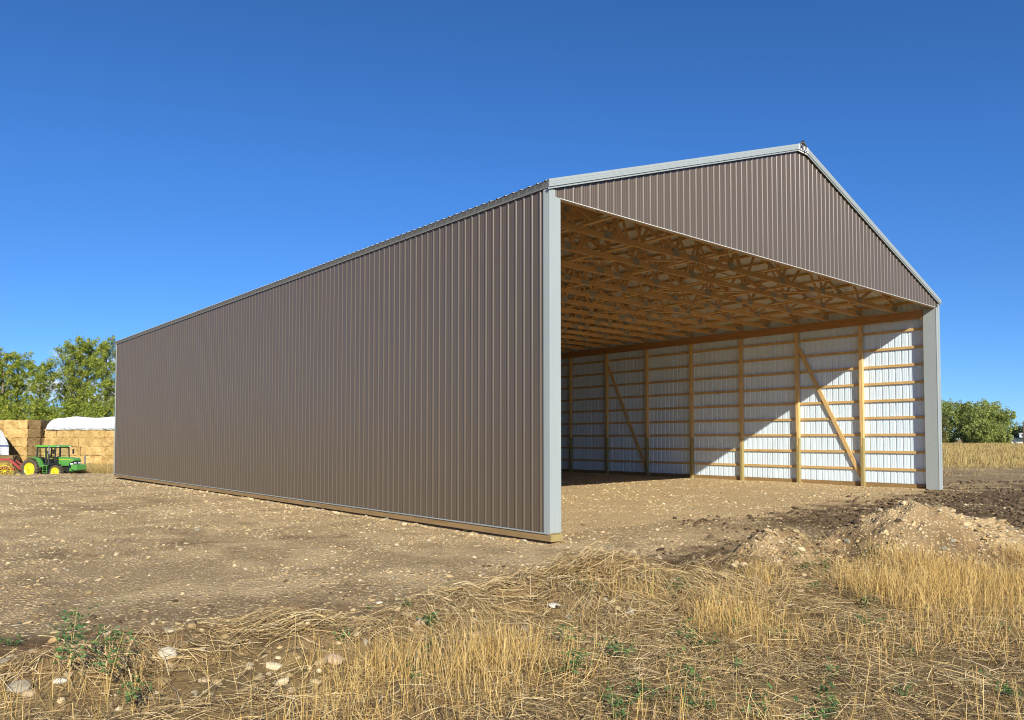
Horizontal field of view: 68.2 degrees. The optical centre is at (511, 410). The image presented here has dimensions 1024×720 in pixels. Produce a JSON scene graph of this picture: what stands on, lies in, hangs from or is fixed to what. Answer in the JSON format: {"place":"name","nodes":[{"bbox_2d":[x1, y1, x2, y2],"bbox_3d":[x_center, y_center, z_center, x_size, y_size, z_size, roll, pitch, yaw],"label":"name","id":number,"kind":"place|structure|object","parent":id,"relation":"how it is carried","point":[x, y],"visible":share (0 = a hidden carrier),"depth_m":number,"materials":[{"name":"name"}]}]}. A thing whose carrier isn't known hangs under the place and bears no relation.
{"place":"outdoors","nodes":[
{"label":"outdoors","id":0,"kind":"place"},
{"bbox_2d":[0,471,1005,514],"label":"gravel","id":1,"kind":"structure","parent":0,"point":[566,482],"depth_m":25.18,"materials":[{"name":"beige gravel"}]},
{"bbox_2d":[0,439,1023,719],"bbox_3d":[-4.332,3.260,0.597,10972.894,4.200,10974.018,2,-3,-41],"label":"ground","id":2,"kind":"structure","parent":0,"point":[130,591],"depth_m":8.89,"materials":[{"name":"brown soil"}]},
{"bbox_2d":[0,465,20,474],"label":"straw bale","id":3,"kind":"object","parent":2,"relation":"on","point":[12,466],"visible":0.21,"depth_m":67.89},
{"bbox_2d":[0,455,20,464],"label":"straw bale","id":4,"kind":"object","parent":3,"relation":"on","point":[14,458],"visible":0.66,"depth_m":67.94},
{"bbox_2d":[0,346,24,419],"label":"poplar tree","id":5,"kind":"object","parent":2,"relation":"on","point":[3,364],"visible":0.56,"depth_m":98.46,"materials":[{"name":"green plant"}]},
{"bbox_2d":[0,631,24,645],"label":"weed","id":6,"kind":"object","parent":2,"relation":"on","point":[14,643],"visible":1,"depth_m":7.04,"materials":[{"name":"green plant"}]},
{"bbox_2d":[0,397,34,419],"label":"leafy bush","id":7,"kind":"object","parent":2,"relation":"on","point":[7,407],"visible":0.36,"depth_m":89.80,"materials":[{"name":"green plant"}]},
{"bbox_2d":[0,349,36,417],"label":"poplar tree","id":8,"kind":"object","parent":2,"relation":"on","point":[22,387],"visible":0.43,"depth_m":99.71,"materials":[{"name":"green plant"}]},
{"bbox_2d":[6,679,31,692],"bbox_3d":[-3.215,1.802,4.943,0.166,0.072,0.128,8,13,25],"label":"stone","id":9,"kind":"object","parent":2,"relation":"on","point":[12,684],"visible":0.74,"depth_m":4.91,"materials":[{"name":"beige stone"}]},
{"bbox_2d":[21,689,36,697],"bbox_3d":[-3.107,1.821,4.868,0.100,0.059,0.088,-6,-10,20],"label":"stone","id":10,"kind":"object","parent":2,"relation":"on","point":[28,692],"visible":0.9,"depth_m":4.84,"materials":[{"name":"beige stone"}]},
{"bbox_2d":[15,358,61,418],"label":"poplar tree","id":11,"kind":"object","parent":2,"relation":"on","point":[41,377],"visible":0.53,"depth_m":96.71,"materials":[{"name":"green plant"}]},
{"bbox_2d":[22,401,66,419],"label":"leafy bush","id":12,"kind":"object","parent":2,"relation":"on","point":[47,414],"visible":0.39,"depth_m":89.22,"materials":[{"name":"green plant"}]},
{"bbox_2d":[47,637,56,642],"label":"stone","id":13,"kind":"object","parent":2,"relation":"on","point":[53,640],"visible":0.56,"depth_m":7.16,"materials":[{"name":"beige stone"}]},
{"bbox_2d":[20,445,85,474],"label":"tractor","id":14,"kind":"object","parent":2,"relation":"on","point":[48,463],"visible":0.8,"depth_m":65.68,"materials":[{"name":"metal"}]},
{"bbox_2d":[0,458,21,474],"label":"hay rake","id":15,"kind":"object","parent":14,"relation":"attached to","point":[2,470],"visible":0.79,"depth_m":66.20,"materials":[{"name":"red paint"}]},
{"bbox_2d":[0,462,113,474],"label":"tall grass","id":16,"kind":"structure","parent":2,"relation":"on","point":[105,468],"depth_m":67.93,"materials":[{"name":"beige plant"}]},
{"bbox_2d":[53,678,67,684],"bbox_3d":[-2.981,1.783,4.993,0.098,0.048,0.080,-1,-12,-15],"label":"stone","id":17,"kind":"object","parent":2,"relation":"on","point":[63,680],"visible":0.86,"depth_m":4.97,"materials":[{"name":"white stone"}]},
{"bbox_2d":[40,601,95,693],"bbox_3d":[-2.886,1.536,4.884,0.288,0.611,0.292,-1,-2,31],"label":"weed","id":18,"kind":"object","parent":2,"relation":"on","point":[60,649],"visible":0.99,"depth_m":4.89,"materials":[{"name":"green plant"}]},
{"bbox_2d":[51,337,95,414],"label":"poplar tree","id":19,"kind":"object","parent":2,"relation":"on","point":[76,354],"visible":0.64,"depth_m":101.81,"materials":[{"name":"green plant"}]},
{"bbox_2d":[66,640,82,652],"bbox_3d":[-3.149,1.712,5.473,0.158,0.086,0.125,19,-4,22],"label":"stone","id":20,"kind":"object","parent":2,"relation":"on","point":[71,646],"visible":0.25,"depth_m":5.44,"materials":[{"name":"beige stone"}]},
{"bbox_2d":[55,398,96,418],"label":"leafy bush","id":21,"kind":"object","parent":2,"relation":"on","point":[70,412],"visible":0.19,"depth_m":89.35,"materials":[{"name":"green plant"}]},
{"bbox_2d":[76,655,88,662],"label":"stone","id":22,"kind":"object","parent":2,"relation":"on","point":[85,658],"visible":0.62,"depth_m":5.24,"materials":[{"name":"beige stone"}]},
{"bbox_2d":[67,336,109,416],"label":"poplar tree","id":23,"kind":"object","parent":2,"relation":"on","point":[92,351],"visible":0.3,"depth_m":104.05,"materials":[{"name":"green plant"}]},
{"bbox_2d":[78,400,114,417],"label":"leafy bush","id":24,"kind":"object","parent":2,"relation":"on","point":[104,411],"visible":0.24,"depth_m":89.40,"materials":[{"name":"green plant"}]},
{"bbox_2d":[84,335,115,416],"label":"poplar tree","id":25,"kind":"object","parent":2,"relation":"on","point":[103,348],"visible":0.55,"depth_m":99.68,"materials":[{"name":"green plant"}]},
{"bbox_2d":[79,624,144,695],"bbox_3d":[-2.588,1.628,4.910,0.406,0.489,0.279,0,-2,-11],"label":"weed","id":26,"kind":"object","parent":2,"relation":"on","point":[107,656],"visible":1,"depth_m":4.90,"materials":[{"name":"green plant"}]},
{"bbox_2d":[114,669,153,715],"bbox_3d":[-2.335,1.755,4.681,0.236,0.252,0.237,1,-2,-29],"label":"weed","id":27,"kind":"object","parent":2,"relation":"on","point":[131,687],"visible":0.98,"depth_m":4.67,"materials":[{"name":"green plant"}]},
{"bbox_2d":[157,647,177,660],"bbox_3d":[-2.524,1.783,5.546,0.156,0.108,0.126,-1,11,11],"label":"stone","id":28,"kind":"object","parent":2,"relation":"on","point":[164,649],"visible":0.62,"depth_m":5.51,"materials":[{"name":"beige stone"}]},
{"bbox_2d":[112,478,544,544],"bbox_3d":[-9.437,2.809,24.909,0.563,0.192,30.315,2,-3,-41],"label":"edge rubble","id":29,"kind":"object","parent":2,"relation":"on","point":[431,527],"visible":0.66,"depth_m":18.27,"materials":[{"name":"stone"}]},
{"bbox_2d":[325,653,343,664],"bbox_3d":[-1.320,1.865,5.672,0.166,0.066,0.142,21,7,20],"label":"stone","id":30,"kind":"object","parent":2,"relation":"on","point":[329,660],"visible":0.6,"depth_m":5.64,"materials":[{"name":"beige stone"}]},
{"bbox_2d":[391,595,412,605],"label":"weed","id":31,"kind":"object","parent":2,"relation":"on","point":[404,602],"visible":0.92,"depth_m":6.76,"materials":[{"name":"plant"}]},
{"bbox_2d":[414,617,427,625],"bbox_3d":[-0.781,1.812,6.501,0.126,0.070,0.110,-8,-3,-12],"label":"stone","id":32,"kind":"object","parent":2,"relation":"on","point":[416,622],"visible":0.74,"depth_m":6.46,"materials":[{"name":"beige stone"}]},
{"bbox_2d":[416,609,447,626],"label":"weed","id":33,"kind":"object","parent":2,"relation":"on","point":[427,618],"visible":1,"depth_m":6.43,"materials":[{"name":"green plant"}]},
{"bbox_2d":[0,532,1023,719],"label":"standing stubble","id":34,"kind":"object","parent":2,"relation":"on","point":[903,590],"visible":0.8,"depth_m":5.92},
{"bbox_2d":[0,500,1023,719],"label":"bank stones","id":35,"kind":"object","parent":2,"relation":"on","point":[276,666],"visible":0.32,"depth_m":5.96,"materials":[{"name":"beige stone"}]},
{"bbox_2d":[0,525,1023,719],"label":"loose straw","id":36,"kind":"object","parent":2,"relation":"on","point":[590,558],"visible":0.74,"depth_m":5.76,"materials":[{"name":"beige plant"}]},
{"bbox_2d":[0,492,1023,652],"bbox_3d":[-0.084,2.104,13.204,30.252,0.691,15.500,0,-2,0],"label":"gravel stones","id":37,"kind":"object","parent":2,"relation":"on","point":[245,568],"visible":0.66,"depth_m":13.69,"materials":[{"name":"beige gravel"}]},
{"bbox_2d":[26,480,1023,654],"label":"soil clods","id":38,"kind":"object","parent":2,"relation":"on","point":[958,500],"visible":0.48,"depth_m":17.63,"materials":[{"name":"soil"}]},
{"bbox_2d":[114,141,942,541],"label":"machine shed","id":39,"kind":"structure","parent":2,"relation":"on","point":[506,361],"depth_m":22.21,"materials":[{"name":"brown metal"}]},
{"bbox_2d":[548,603,559,608],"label":"stone","id":40,"kind":"object","parent":2,"relation":"on","point":[552,605],"visible":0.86,"depth_m":7.04,"materials":[{"name":"white stone"}]},
{"bbox_2d":[542,663,572,673],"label":"weed","id":41,"kind":"object","parent":2,"relation":"on","point":[556,667],"visible":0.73,"depth_m":5.25,"materials":[{"name":"green plant"}]},
{"bbox_2d":[547,616,586,643],"bbox_3d":[0.430,1.746,5.952,0.272,0.278,0.233,2,-3,-41],"label":"weed","id":42,"kind":"object","parent":2,"relation":"on","point":[562,625],"visible":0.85,"depth_m":5.97,"materials":[{"name":"plant"}]},
{"bbox_2d":[553,648,592,677],"bbox_3d":[0.417,1.717,5.114,0.290,0.231,0.230,2,-3,-41],"label":"weed","id":43,"kind":"object","parent":2,"relation":"on","point":[575,660],"visible":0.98,"depth_m":5.12,"materials":[{"name":"green plant"}]},
{"bbox_2d":[611,638,640,661],"bbox_3d":[0.809,1.759,5.507,0.245,0.173,0.226,-1,-2,18],"label":"weed","id":44,"kind":"object","parent":2,"relation":"on","point":[622,648],"visible":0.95,"depth_m":5.52,"materials":[{"name":"green plant"}]},
{"bbox_2d":[599,680,654,706],"bbox_3d":[0.669,1.726,4.594,0.334,0.125,0.268,0,-2,-12],"label":"weed","id":45,"kind":"object","parent":2,"relation":"on","point":[617,701],"visible":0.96,"depth_m":4.56,"materials":[{"name":"green plant"}]},
{"bbox_2d":[630,674,654,692],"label":"weed","id":46,"kind":"object","parent":2,"relation":"on","point":[640,686],"visible":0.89,"depth_m":4.82,"materials":[{"name":"green plant"}]},
{"bbox_2d":[331,542,1011,719],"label":"weeds","id":47,"kind":"object","parent":2,"relation":"on","point":[692,670],"visible":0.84,"depth_m":5.22,"materials":[{"name":"green plant"}]},
{"bbox_2d":[764,621,790,634],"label":"weed","id":48,"kind":"object","parent":2,"relation":"on","point":[776,631],"visible":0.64,"depth_m":6.22,"materials":[{"name":"plant"}]},
{"bbox_2d":[715,527,851,566],"bbox_3d":[3.300,1.921,9.812,2.200,0.843,1.750,0,-2,0],"label":"gravel mound","id":49,"kind":"object","parent":2,"relation":"on","point":[772,537],"visible":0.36,"depth_m":9.51,"materials":[{"name":"beige gravel"}]},
{"bbox_2d":[815,690,839,717],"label":"weed","id":50,"kind":"object","parent":2,"relation":"on","point":[833,705],"visible":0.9,"depth_m":4.45,"materials":[{"name":"green plant"}]},
{"bbox_2d":[851,611,885,625],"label":"weed","id":51,"kind":"object","parent":2,"relation":"on","point":[859,617],"visible":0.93,"depth_m":6.48,"materials":[{"name":"green plant"}]},
{"bbox_2d":[880,680,927,696],"bbox_3d":[2.465,1.747,4.766,0.231,0.103,0.219,0,-2,0],"label":"weed","id":52,"kind":"object","parent":2,"relation":"on","point":[901,693],"visible":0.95,"depth_m":4.75,"materials":[{"name":"green plant"}]},
{"bbox_2d":[831,500,1023,571],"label":"rubble mound","id":53,"kind":"object","parent":2,"relation":"on","point":[882,526],"visible":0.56,"depth_m":9.78,"materials":[{"name":"beige gravel"}]},
{"bbox_2d":[760,503,1023,556],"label":"mound rubble","id":54,"kind":"object","parent":53,"relation":"on","point":[952,510],"visible":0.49,"depth_m":9.96,"materials":[{"name":"stone"}]},
{"bbox_2d":[942,415,953,442],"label":"tree","id":55,"kind":"object","parent":2,"relation":"on","point":[944,433],"visible":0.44,"depth_m":111.44,"materials":[{"name":"green plant"}]},
{"bbox_2d":[941,398,967,442],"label":"tree","id":56,"kind":"object","parent":2,"relation":"on","point":[946,407],"visible":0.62,"depth_m":115.14,"materials":[{"name":"green plant"}]},
{"bbox_2d":[955,401,977,442],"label":"tree","id":57,"kind":"object","parent":2,"relation":"on","point":[962,405],"visible":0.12,"depth_m":118.89,"materials":[{"name":"green plant"}]},
{"bbox_2d":[953,398,995,442],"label":"tree","id":58,"kind":"object","parent":2,"relation":"on","point":[975,414],"visible":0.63,"depth_m":112.62,"materials":[{"name":"green plant"}]},
{"bbox_2d":[959,420,1009,443],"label":"field tree","id":59,"kind":"object","parent":2,"relation":"on","point":[984,431],"visible":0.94,"depth_m":108.82,"materials":[{"name":"green plant"}]},
{"bbox_2d":[974,400,1008,420],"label":"tree","id":60,"kind":"object","parent":2,"relation":"on","point":[997,407],"visible":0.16,"depth_m":115.27,"materials":[{"name":"green plant"}]},
{"bbox_2d":[970,667,1022,695],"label":"weed","id":61,"kind":"object","parent":2,"relation":"on","point":[1005,686],"visible":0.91,"depth_m":4.73,"materials":[{"name":"green plant"}]},
{"bbox_2d":[985,409,1018,442],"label":"tree","id":62,"kind":"object","parent":2,"relation":"on","point":[1000,418],"visible":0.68,"depth_m":112.20,"materials":[{"name":"green plant"}]},
{"bbox_2d":[1010,427,1021,437],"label":"distant tree","id":63,"kind":"object","parent":2,"relation":"on","point":[1016,432],"visible":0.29,"depth_m":260.58,"materials":[{"name":"green plant"}]},
{"bbox_2d":[1014,433,1022,442],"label":"farmhouse","id":64,"kind":"object","parent":2,"relation":"on","point":[1019,439],"visible":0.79,"depth_m":205.68,"materials":[{"name":"white"}]},
{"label":"straw bale","id":65,"kind":"object","parent":2,"relation":"on","visible":0},
{"bbox_2d":[78,455,101,464],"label":"straw bale","id":66,"kind":"object","parent":65,"relation":"on","point":[94,460],"visible":0.4,"depth_m":75.30},
{"bbox_2d":[81,446,104,455],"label":"straw bale","id":67,"kind":"object","parent":66,"relation":"on","point":[93,451],"visible":0.8,"depth_m":75.26},
{"bbox_2d":[79,438,102,446],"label":"straw bale","id":68,"kind":"object","parent":67,"relation":"on","point":[90,442],"visible":0.79,"depth_m":75.33},
{"bbox_2d":[81,430,105,437],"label":"straw bale","id":69,"kind":"object","parent":68,"relation":"on","point":[92,433],"visible":0.72,"depth_m":75.34},
{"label":"covered pile","id":70,"kind":"object","parent":2,"relation":"on","visible":0},
{"bbox_2d":[0,430,8,454],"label":"tarp","id":71,"kind":"object","parent":70,"relation":"on","point":[4,447],"visible":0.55,"depth_m":71.42,"materials":[{"name":"white plastic"}]},
{"bbox_2d":[0,0,1023,438],"label":"sky","id":72,"kind":"structure","parent":0,"point":[162,161],"materials":[{"name":"blue"}]},
{"bbox_2d":[942,442,1023,489],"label":"field grass","id":73,"kind":"structure","parent":0,"point":[979,454],"depth_m":55.66,"materials":[{"name":"beige plant"}]},
{"bbox_2d":[943,467,1023,490],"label":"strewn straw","id":74,"kind":"object","parent":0,"point":[995,478],"visible":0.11,"depth_m":32.44,"materials":[{"name":"beige plant"}]},
{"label":"straw bale","id":75,"kind":"object","parent":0,"visible":0},
{"bbox_2d":[102,455,113,464],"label":"straw bale","id":76,"kind":"object","parent":75,"relation":"on","point":[107,459],"visible":0.2,"depth_m":75.25},
{"bbox_2d":[105,447,113,455],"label":"straw bale","id":77,"kind":"object","parent":76,"relation":"on","point":[109,451],"visible":0.36,"depth_m":75.28},
{"bbox_2d":[102,438,113,446],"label":"straw bale","id":78,"kind":"object","parent":77,"relation":"on","point":[107,442],"visible":0.38,"depth_m":75.32},
{"bbox_2d":[105,430,113,437],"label":"straw bale","id":79,"kind":"object","parent":78,"relation":"on","point":[109,433],"visible":0.3,"depth_m":75.36},
{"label":"straw bale","id":80,"kind":"object","parent":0,"visible":0},
{"bbox_2d":[56,447,80,455],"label":"straw bale","id":81,"kind":"object","parent":80,"relation":"on","point":[77,451],"visible":0.57,"depth_m":75.33},
{"bbox_2d":[54,437,78,446],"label":"straw bale","id":82,"kind":"object","parent":81,"relation":"on","point":[73,442],"visible":0.52,"depth_m":75.31},
{"bbox_2d":[57,430,80,437],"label":"straw bale","id":83,"kind":"object","parent":82,"relation":"on","point":[68,433],"visible":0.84,"depth_m":75.33},
{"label":"straw bale","id":84,"kind":"object","parent":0,"visible":0},
{"bbox_2d":[44,438,54,444],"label":"straw bale","id":85,"kind":"object","parent":84,"relation":"on","point":[49,441],"visible":0.26,"depth_m":75.32},
{"bbox_2d":[44,429,57,437],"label":"straw bale","id":86,"kind":"object","parent":85,"relation":"on","point":[50,433],"visible":0.45,"depth_m":75.40},
{"bbox_2d":[46,416,114,429],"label":"tarp","id":87,"kind":"object","parent":86,"relation":"on","point":[83,423],"visible":0.53,"depth_m":75.28,"materials":[{"name":"white plastic"}]},
{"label":"straw bale","id":88,"kind":"object","parent":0,"visible":0},
{"bbox_2d":[20,455,27,462],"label":"straw bale","id":89,"kind":"object","parent":88,"relation":"on","point":[23,459],"visible":0.12,"depth_m":75.29},
{"bbox_2d":[9,447,27,455],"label":"straw bale","id":90,"kind":"object","parent":89,"relation":"on","point":[21,451],"visible":0.55,"depth_m":75.33},
{"bbox_2d":[6,438,27,446],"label":"straw bale","id":91,"kind":"object","parent":90,"relation":"on","point":[18,442],"visible":0.74,"depth_m":75.34},
{"bbox_2d":[3,429,28,437],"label":"straw bale","id":92,"kind":"object","parent":91,"relation":"on","point":[16,433],"visible":0.81,"depth_m":75.34},
{"bbox_2d":[3,420,28,428],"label":"straw bale","id":93,"kind":"object","parent":92,"relation":"on","point":[16,424],"visible":0.85,"depth_m":75.41},
{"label":"straw bale","id":94,"kind":"object","parent":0,"visible":0},
{"bbox_2d":[27,447,40,455],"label":"straw bale","id":95,"kind":"object","parent":94,"relation":"on","point":[32,451],"visible":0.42,"depth_m":75.32},
{"bbox_2d":[28,438,41,446],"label":"straw bale","id":96,"kind":"object","parent":95,"relation":"on","point":[33,442],"visible":0.37,"depth_m":75.34},
{"bbox_2d":[28,429,44,437],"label":"straw bale","id":97,"kind":"object","parent":96,"relation":"on","point":[36,433],"visible":0.67,"depth_m":75.37},
{"bbox_2d":[29,420,51,428],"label":"straw bale","id":98,"kind":"object","parent":97,"relation":"on","point":[38,424],"visible":0.72,"depth_m":75.48},
{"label":"straw bale","id":99,"kind":"object","parent":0,"visible":0},
{"bbox_2d":[0,420,3,428],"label":"straw bale","id":100,"kind":"object","parent":99,"relation":"on","point":[1,424],"visible":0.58,"depth_m":75.37}
]}

